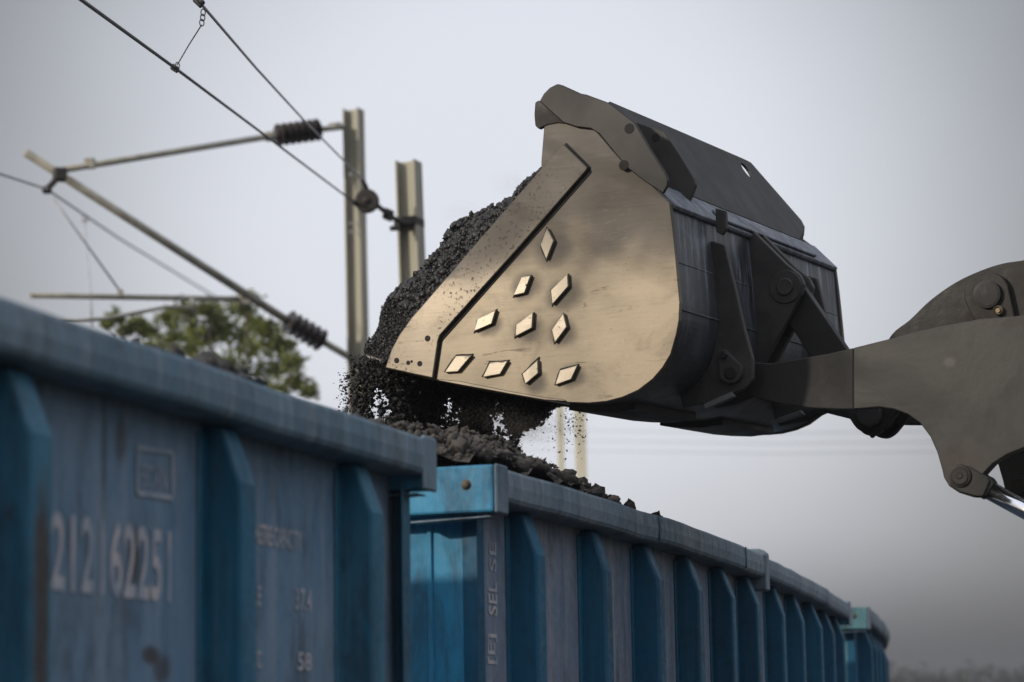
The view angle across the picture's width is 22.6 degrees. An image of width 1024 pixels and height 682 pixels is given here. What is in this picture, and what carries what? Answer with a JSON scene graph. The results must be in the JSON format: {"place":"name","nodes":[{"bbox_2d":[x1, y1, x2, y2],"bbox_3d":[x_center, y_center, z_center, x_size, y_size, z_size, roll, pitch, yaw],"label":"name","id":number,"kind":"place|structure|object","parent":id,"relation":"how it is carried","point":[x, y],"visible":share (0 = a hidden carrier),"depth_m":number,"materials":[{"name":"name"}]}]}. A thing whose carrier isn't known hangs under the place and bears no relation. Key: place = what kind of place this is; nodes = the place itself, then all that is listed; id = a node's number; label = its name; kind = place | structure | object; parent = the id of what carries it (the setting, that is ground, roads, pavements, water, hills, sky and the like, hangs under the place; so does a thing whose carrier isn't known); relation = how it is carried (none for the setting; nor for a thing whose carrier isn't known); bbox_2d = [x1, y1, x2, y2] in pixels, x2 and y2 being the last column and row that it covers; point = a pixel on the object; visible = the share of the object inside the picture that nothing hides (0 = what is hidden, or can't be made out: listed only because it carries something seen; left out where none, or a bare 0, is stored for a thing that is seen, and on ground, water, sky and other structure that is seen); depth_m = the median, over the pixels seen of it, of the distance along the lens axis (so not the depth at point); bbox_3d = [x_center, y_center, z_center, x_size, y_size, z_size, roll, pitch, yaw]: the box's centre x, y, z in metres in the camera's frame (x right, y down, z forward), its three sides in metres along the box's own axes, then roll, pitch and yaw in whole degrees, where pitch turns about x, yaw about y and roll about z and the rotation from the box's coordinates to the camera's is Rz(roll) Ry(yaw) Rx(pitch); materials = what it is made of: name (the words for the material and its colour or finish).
{"place":"outdoors","nodes":[
{"label":"outdoors","id":0,"kind":"place"},
{"bbox_2d":[375,171,595,448],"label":"coal dust","id":1,"kind":"object","parent":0,"point":[509,422],"visible":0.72,"depth_m":11.91,"materials":[{"name":"black stone"}]},
{"bbox_2d":[0,0,1023,681],"label":"sky","id":2,"kind":"structure","parent":0,"point":[893,130],"materials":[{"name":"grey"}]},
{"bbox_2d":[501,429,926,432],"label":"overhead wire","id":3,"kind":"object","parent":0,"point":[803,432],"visible":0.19,"depth_m":70.43,"materials":[{"name":"grey metal"}]},
{"bbox_2d":[535,450,900,453],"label":"overhead wire","id":4,"kind":"object","parent":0,"point":[739,453],"visible":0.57,"depth_m":70.35,"materials":[{"name":"grey metal"}]},
{"bbox_2d":[506,439,932,443],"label":"overhead wire","id":5,"kind":"object","parent":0,"point":[755,443],"visible":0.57,"depth_m":70.39,"materials":[{"name":"grey metal"}]},
{"label":"ground","id":6,"kind":"structure","parent":0,"visible":0},
{"bbox_2d":[23,107,369,416],"bbox_3d":[-3.439,1.803,28.729,4.645,9.650,0.449,6,-12,-40],"label":"catenary mast","id":7,"kind":"object","parent":6,"relation":"on","point":[352,127],"visible":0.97,"depth_m":29.93,"materials":[{"name":"metal"}]},
{"bbox_2d":[0,172,276,328],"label":"overhead wire","id":8,"kind":"object","parent":7,"relation":"hanging from","point":[89,218],"visible":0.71,"depth_m":36.62,"materials":[{"name":"grey metal"}]},
{"bbox_2d":[81,214,92,327],"bbox_3d":[-5.617,-0.927,33.824,0.088,1.624,0.586,2,-9,-18],"label":"dropper","id":9,"kind":"object","parent":8,"relation":"hanging from","point":[84,219],"visible":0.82,"depth_m":33.82,"materials":[{"name":"metal"}]},
{"bbox_2d":[99,288,320,400],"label":"leafy tree","id":10,"kind":"object","parent":6,"relation":"on","point":[249,347],"visible":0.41,"depth_m":46.13,"materials":[{"name":"green plant"}]},
{"bbox_2d":[350,159,424,283],"bbox_3d":[-1.083,2.024,23.838,1.008,7.618,0.393,4,-10,-31],"label":"catenary mast","id":11,"kind":"object","parent":6,"relation":"on","point":[409,224],"visible":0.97,"depth_m":24.42,"materials":[{"name":"grey metal"}]},
{"bbox_2d":[79,0,352,201],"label":"overhead wire","id":12,"kind":"object","parent":11,"relation":"attached to","point":[111,21],"visible":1,"depth_m":14.28,"materials":[{"name":"black metal"}]},
{"bbox_2d":[196,0,362,179],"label":"overhead wire","id":13,"kind":"object","parent":11,"relation":"attached to","point":[208,12],"visible":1,"depth_m":15.79,"materials":[{"name":"black metal"}]},
{"bbox_2d":[170,0,205,72],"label":"dropper","id":14,"kind":"object","parent":13,"relation":"hanging from","point":[199,5],"visible":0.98,"depth_m":12.24,"materials":[{"name":"black metal"}]},
{"bbox_2d":[557,407,586,477],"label":"catenary mast","id":15,"kind":"object","parent":6,"relation":"on","point":[581,466],"depth_m":42.24,"materials":[{"name":"beige paint"}]},
{"bbox_2d":[366,84,1023,518],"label":"wheel loader","id":16,"kind":"object","parent":6,"relation":"on","point":[620,262],"visible":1,"depth_m":11.21,"materials":[{"name":"metal"}]},
{"bbox_2d":[333,353,587,461],"bbox_3d":[-0.077,0.391,12.459,0.840,0.608,2.320,-6,-10,28],"label":"falling coal","id":17,"kind":"object","parent":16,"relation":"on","point":[404,393],"visible":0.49,"depth_m":11.89,"materials":[{"name":"black stone"}]},
{"bbox_2d":[361,167,568,407],"bbox_3d":[0.157,-0.207,12.463,1.189,0.990,2.346,-5,-10,24],"label":"bucket coal","id":18,"kind":"object","parent":16,"relation":"in","point":[405,301],"visible":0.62,"depth_m":11.55,"materials":[{"name":"black stone"}]},
{"bbox_2d":[889,656,1023,681],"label":"treeline","id":19,"kind":"object","parent":6,"relation":"on","point":[962,677],"visible":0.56,"depth_m":295.45,"materials":[{"name":"green plant"}]},
{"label":"track bed","id":20,"kind":"structure","parent":0,"visible":0},
{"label":"track rails","id":21,"kind":"structure","parent":20,"relation":"on","visible":0},
{"bbox_2d":[0,297,436,681],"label":"coal wagon","id":22,"kind":"object","parent":21,"relation":"on","point":[165,516],"visible":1,"depth_m":6.84,"materials":[{"name":"paint"}]},
{"bbox_2d":[131,336,365,418],"bbox_3d":[-2.752,-0.074,5.671,2.844,0.323,6.657,-4,-9,17],"label":"coal pile","id":23,"kind":"object","parent":22,"relation":"in","point":[210,358],"visible":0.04,"depth_m":7.41,"materials":[{"name":"black stone"}]},
{"bbox_2d":[410,463,851,681],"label":"coal wagon","id":24,"kind":"object","parent":21,"relation":"on","point":[516,577],"visible":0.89,"depth_m":10.64,"materials":[{"name":"blue paint"}]},
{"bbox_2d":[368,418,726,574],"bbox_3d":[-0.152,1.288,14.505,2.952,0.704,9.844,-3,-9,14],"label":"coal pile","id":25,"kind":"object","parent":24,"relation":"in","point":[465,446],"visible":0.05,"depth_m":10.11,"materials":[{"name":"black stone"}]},
{"bbox_2d":[588,487,604,497],"bbox_3d":[0.351,0.644,10.787,0.068,0.054,0.076,-5,-10,24],"label":"coal lump","id":26,"kind":"object","parent":24,"relation":"on","point":[598,491],"visible":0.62,"depth_m":10.77,"materials":[{"name":"black stone"}]},
{"bbox_2d":[608,495,620,502],"bbox_3d":[0.441,0.688,11.075,0.060,0.051,0.056,4,-10,-30],"label":"coal lump","id":27,"kind":"object","parent":24,"relation":"on","point":[615,498],"visible":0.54,"depth_m":11.06,"materials":[{"name":"stone"}]},
{"bbox_2d":[624,498,635,508],"bbox_3d":[0.522,0.723,11.335,0.056,0.060,0.061,-1,-9,0],"label":"coal lump","id":28,"kind":"object","parent":24,"relation":"on","point":[629,503],"visible":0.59,"depth_m":11.32,"materials":[{"name":"black stone"}]},
{"bbox_2d":[840,606,889,681],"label":"coal wagon","id":29,"kind":"object","parent":21,"relation":"on","point":[867,637],"visible":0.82,"depth_m":20.50,"materials":[{"name":"paint"}]}
]}

